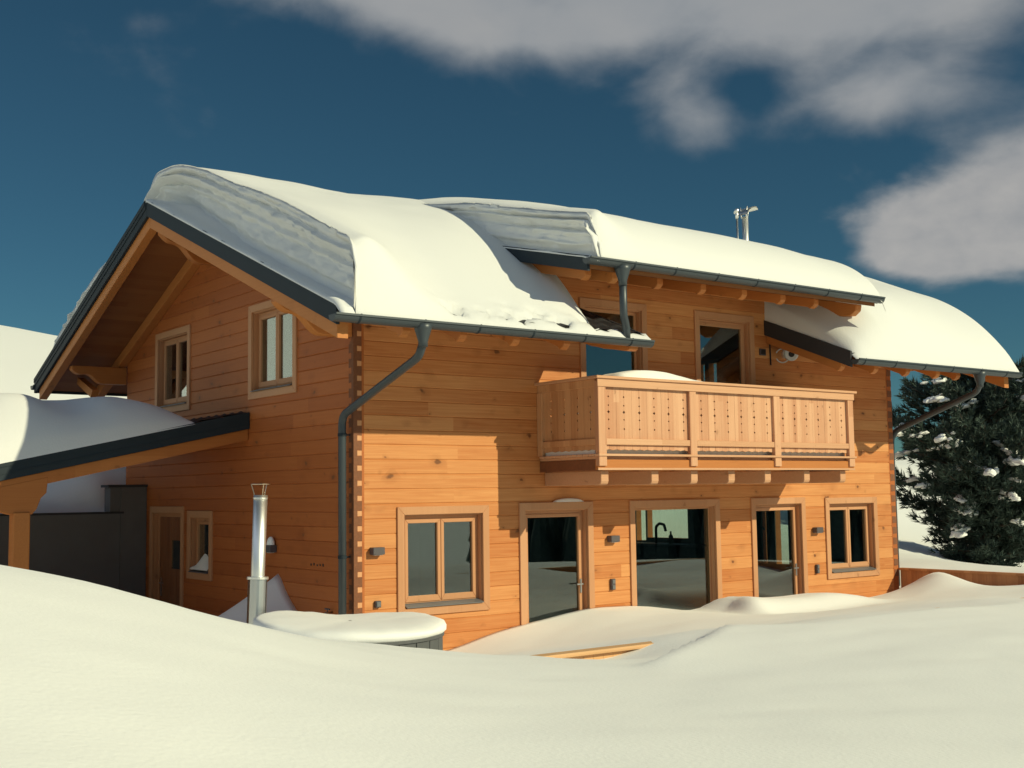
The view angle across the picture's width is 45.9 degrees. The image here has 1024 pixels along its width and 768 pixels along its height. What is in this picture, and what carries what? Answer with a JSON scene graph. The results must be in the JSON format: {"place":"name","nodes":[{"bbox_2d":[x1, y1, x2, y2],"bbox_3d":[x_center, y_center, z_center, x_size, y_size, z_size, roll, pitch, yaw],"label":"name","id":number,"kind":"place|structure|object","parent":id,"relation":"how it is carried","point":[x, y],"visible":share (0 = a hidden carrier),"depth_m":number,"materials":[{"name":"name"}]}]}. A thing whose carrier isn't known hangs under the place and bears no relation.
{"place":"outdoors","nodes":[
{"label":"outdoors","id":0,"kind":"place"},
{"bbox_2d":[253,610,445,642],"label":"tub snow","id":1,"kind":"structure","parent":0,"point":[379,627],"depth_m":12.55,"materials":[{"name":"white snow"}]},
{"bbox_2d":[0,325,1023,767],"bbox_3d":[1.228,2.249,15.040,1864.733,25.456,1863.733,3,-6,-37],"label":"snowfield","id":2,"kind":"structure","parent":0,"point":[926,671],"depth_m":6.07,"materials":[{"name":"white snow"}]},
{"bbox_2d":[0,512,123,589],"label":"retaining wall","id":3,"kind":"structure","parent":2,"relation":"on","point":[83,546],"depth_m":20.05,"materials":[{"name":"grey paint"}]},
{"bbox_2d":[101,484,147,596],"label":"retaining wall","id":4,"kind":"structure","parent":2,"relation":"on","point":[130,501],"depth_m":20.61,"materials":[{"name":"grey paint"}]},
{"bbox_2d":[0,411,249,569],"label":"carport","id":5,"kind":"object","parent":2,"relation":"on","point":[23,485],"visible":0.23,"depth_m":16.24,"materials":[{"name":"brown wood"}]},
{"bbox_2d":[0,393,194,463],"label":"carport snow","id":6,"kind":"structure","parent":5,"relation":"on","point":[30,426],"depth_m":16.35,"materials":[{"name":"white snow"}]},
{"bbox_2d":[246,484,269,624],"bbox_3d":[-2.885,2.220,13.735,0.281,2.168,0.244,3,-6,-37],"label":"stove pipe","id":7,"kind":"object","parent":2,"relation":"on","point":[257,593],"visible":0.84,"depth_m":13.71,"materials":[{"name":"silver metal"}]},
{"bbox_2d":[374,632,443,649],"bbox_3d":[-1.740,3.156,13.025,2.030,0.938,2.030,3,-6,-37],"label":"hot tub","id":8,"kind":"object","parent":2,"relation":"on","point":[435,642],"visible":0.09,"depth_m":12.52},
{"bbox_2d":[30,201,1022,650],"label":"timber house","id":9,"kind":"structure","parent":2,"relation":"on","point":[418,449],"depth_m":17.75,"materials":[{"name":"wood"}]},
{"bbox_2d":[148,506,184,606],"bbox_3d":[-5.651,3.169,20.019,0.181,2.280,1.464,3,-6,-37],"label":"front door","id":10,"kind":"structure","parent":9,"relation":"in","point":[166,523],"depth_m":20.27,"materials":[{"name":"brown wood"}]},
{"bbox_2d":[155,324,190,411],"bbox_3d":[-5.596,-0.215,20.168,0.205,1.380,1.494,3,-6,-37],"label":"window","id":11,"kind":"structure","parent":9,"relation":"in","point":[177,336],"depth_m":20.27,"materials":[{"name":"wood"}]},
{"bbox_2d":[190,554,207,570],"bbox_3d":[-4.859,2.781,18.930,0.105,0.249,0.690,3,-6,-37],"label":"snow patch","id":12,"kind":"object","parent":9,"relation":"on","point":[202,564],"visible":0.97,"depth_m":18.85,"materials":[{"name":"white snow"}]},
{"bbox_2d":[186,511,212,580],"bbox_3d":[-4.837,2.522,18.969,0.205,1.070,0.962,3,-6,-37],"label":"window","id":13,"kind":"structure","parent":9,"relation":"in","point":[196,519],"depth_m":19.19,"materials":[{"name":"wood"}]},
{"bbox_2d":[266,545,276,552],"bbox_3d":[-3.359,2.297,16.855,0.108,0.107,0.160,3,-6,-37],"label":"wall lamp","id":14,"kind":"object","parent":9,"relation":"attached to","point":[271,548],"visible":0.86,"depth_m":16.79,"materials":[{"name":"white plastic"}]},
{"bbox_2d":[266,537,274,544],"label":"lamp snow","id":15,"kind":"structure","parent":14,"relation":"on","point":[270,540],"depth_m":16.82,"materials":[{"name":"white snow"}]},
{"bbox_2d":[248,300,297,399],"bbox_3d":[-3.361,-0.511,17.237,0.205,1.380,1.514,3,-6,-37],"label":"window","id":16,"kind":"structure","parent":9,"relation":"in","point":[257,388],"depth_m":17.50,"materials":[{"name":"wood"}]},
{"bbox_2d":[324,608,332,613],"bbox_3d":[-2.355,2.929,15.470,0.108,0.126,0.108,-2,-5,9],"label":"water tap","id":17,"kind":"object","parent":9,"relation":"attached to","point":[327,612],"visible":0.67,"depth_m":15.46,"materials":[{"name":"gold metal"}]},
{"bbox_2d":[53,165,650,346],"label":"roof snow","id":18,"kind":"structure","parent":9,"relation":"on","point":[381,255],"depth_m":15.42,"materials":[{"name":"white snow"}]},
{"bbox_2d":[370,547,384,554],"bbox_3d":[-1.700,2.111,15.280,0.170,0.098,0.098,3,-6,-37],"label":"wall lamp","id":19,"kind":"object","parent":9,"relation":"attached to","point":[377,550],"visible":1,"depth_m":15.24,"materials":[{"name":"grey metal"}]},
{"bbox_2d":[374,601,380,607],"bbox_3d":[-1.688,2.775,15.250,0.080,0.085,0.053,3,-6,-37],"label":"wall socket","id":20,"kind":"object","parent":9,"relation":"attached to","point":[377,604],"depth_m":15.23,"materials":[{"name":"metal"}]},
{"bbox_2d":[396,505,489,614],"bbox_3d":[-0.926,2.315,15.980,1.455,1.401,0.205,3,-6,-37],"label":"window","id":21,"kind":"structure","parent":9,"relation":"in","point":[478,599],"depth_m":16.01,"materials":[{"name":"wood"}]},
{"bbox_2d":[518,501,594,624],"bbox_3d":[0.603,2.817,17.112,1.346,2.281,0.181,3,-6,-37],"label":"glass door","id":22,"kind":"structure","parent":9,"relation":"in","point":[583,511],"depth_m":17.38,"materials":[{"name":"wood"}]},
{"bbox_2d":[553,498,583,501],"bbox_3d":[0.802,1.652,17.252,0.540,0.054,0.075,3,-6,-37],"label":"snow patch","id":23,"kind":"object","parent":9,"relation":"on","point":[569,500],"visible":1,"depth_m":17.23,"materials":[{"name":"white snow"}]},
{"bbox_2d":[610,579,615,589],"bbox_3d":[1.474,2.921,17.648,0.078,0.160,0.053,3,-6,-37],"label":"wall socket","id":24,"kind":"object","parent":9,"relation":"attached to","point":[612,584],"depth_m":17.63,"materials":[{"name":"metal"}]},
{"bbox_2d":[578,297,647,376],"bbox_3d":[1.486,-0.135,18.084,1.343,2.210,0.181,3,-6,-37],"label":"balcony door","id":25,"kind":"structure","parent":9,"relation":"in","point":[638,312],"depth_m":18.34,"materials":[{"name":"brown wood"}]},
{"bbox_2d":[607,535,619,541],"bbox_3d":[1.486,2.265,17.695,0.170,0.098,0.098,3,-6,-37],"label":"wall lamp","id":26,"kind":"object","parent":9,"relation":"attached to","point":[614,538],"visible":1,"depth_m":17.66,"materials":[{"name":"grey metal"}]},
{"bbox_2d":[420,197,884,308],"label":"roof snow","id":27,"kind":"structure","parent":9,"relation":"on","point":[547,228],"depth_m":16.88,"materials":[{"name":"white snow"}]},
{"bbox_2d":[636,542,707,608],"bbox_3d":[3.316,4.052,25.789,0.610,1.298,4.040,3,-6,-37],"label":"kitchen counter","id":28,"kind":"object","parent":9,"relation":"on","point":[672,575],"visible":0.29,"depth_m":25.30,"materials":[{"name":"black plastic"}]},
{"bbox_2d":[655,522,666,542],"bbox_3d":[3.212,3.207,26.111,0.057,0.446,0.358,3,-6,-37],"label":"kitchen tap","id":29,"kind":"object","parent":28,"relation":"on","point":[656,527],"visible":1,"depth_m":26.19,"materials":[{"name":"black metal"}]},
{"bbox_2d":[669,531,672,543],"bbox_3d":[3.385,3.269,25.795,0.100,0.260,0.100,3,-6,-37],"label":"soap bottle","id":30,"kind":"object","parent":28,"relation":"on","point":[670,538],"visible":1,"depth_m":25.75,"materials":[{"name":"black plastic"}]},
{"bbox_2d":[629,499,722,605],"bbox_3d":[2.481,2.918,18.534,1.930,2.281,0.181,3,-6,-37],"label":"picture window","id":31,"kind":"structure","parent":9,"relation":"in","point":[711,506],"depth_m":18.98,"materials":[{"name":"brown wood"}]},
{"bbox_2d":[693,310,755,384],"bbox_3d":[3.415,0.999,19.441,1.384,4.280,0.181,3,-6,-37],"label":"balcony door","id":32,"kind":"structure","parent":9,"relation":"in","point":[745,324],"depth_m":19.83,"materials":[{"name":"brown wood"}]},
{"bbox_2d":[759,349,765,355],"bbox_3d":[4.154,-0.528,20.053,0.140,0.110,0.034,3,-6,-37],"label":"wall box","id":33,"kind":"object","parent":9,"relation":"attached to","point":[762,352],"visible":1,"depth_m":20.03,"materials":[{"name":"black plastic"}]},
{"bbox_2d":[769,344,771,364],"bbox_3d":[4.304,-0.604,20.184,0.034,0.581,0.024,3,-6,-37],"label":"cable","id":34,"kind":"object","parent":9,"relation":"attached to","point":[770,353],"visible":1,"depth_m":20.17,"materials":[{"name":"black plastic"}]},
{"bbox_2d":[750,497,808,596],"bbox_3d":[4.372,3.020,19.966,1.343,2.281,0.181,3,-6,-37],"label":"glass door","id":35,"kind":"structure","parent":9,"relation":"in","point":[797,506],"depth_m":20.25,"materials":[{"name":"wood"}]},
{"bbox_2d":[776,348,797,362],"bbox_3d":[4.674,-0.547,20.227,0.334,0.415,0.529,-5,-7,40],"label":"security camera","id":36,"kind":"object","parent":9,"relation":"attached to","point":[787,355],"visible":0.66,"depth_m":20.07,"materials":[{"name":"white plastic"}]},
{"bbox_2d":[815,564,819,573],"bbox_3d":[5.163,3.124,20.442,0.066,0.150,0.053,3,-6,-37],"label":"wall socket","id":37,"kind":"object","parent":9,"relation":"attached to","point":[817,568],"depth_m":20.42,"materials":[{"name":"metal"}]},
{"bbox_2d":[813,527,822,532],"bbox_3d":[5.181,2.474,20.493,0.170,0.098,0.098,3,-6,-37],"label":"wall lamp","id":38,"kind":"object","parent":9,"relation":"attached to","point":[817,529],"visible":1,"depth_m":20.45,"materials":[{"name":"white plastic"}]},
{"bbox_2d":[824,497,879,578],"bbox_3d":[5.899,2.674,21.151,1.440,1.382,0.205,3,-6,-37],"label":"window","id":39,"kind":"structure","parent":9,"relation":"in","point":[871,565],"depth_m":21.20,"materials":[{"name":"wood"}]},
{"bbox_2d":[764,276,1021,376],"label":"roof snow","id":40,"kind":"structure","parent":9,"relation":"on","point":[904,325],"depth_m":19.91,"materials":[{"name":"white snow"}]},
{"bbox_2d":[531,641,652,658],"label":"wooden deck","id":41,"kind":"structure","parent":2,"relation":"on","point":[602,652],"depth_m":11.13,"materials":[{"name":"brown wood"}]},
{"bbox_2d":[892,354,1023,566],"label":"pine tree","id":42,"kind":"object","parent":2,"relation":"on","point":[971,450],"visible":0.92,"depth_m":29.80,"materials":[{"name":"green plant"}]},
{"bbox_2d":[898,568,1023,587],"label":"board fence","id":43,"kind":"object","parent":2,"relation":"on","point":[909,576],"visible":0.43,"depth_m":20.66,"materials":[{"name":"brown wood"}]},
{"bbox_2d":[0,0,1023,455],"label":"sky","id":44,"kind":"structure","parent":0,"point":[883,140],"materials":[{"name":"blue"}]},
{"bbox_2d":[545,370,844,455],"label":"balcony snow","id":45,"kind":"structure","parent":0,"point":[648,374],"depth_m":16.99,"materials":[{"name":"white snow"}]}
]}

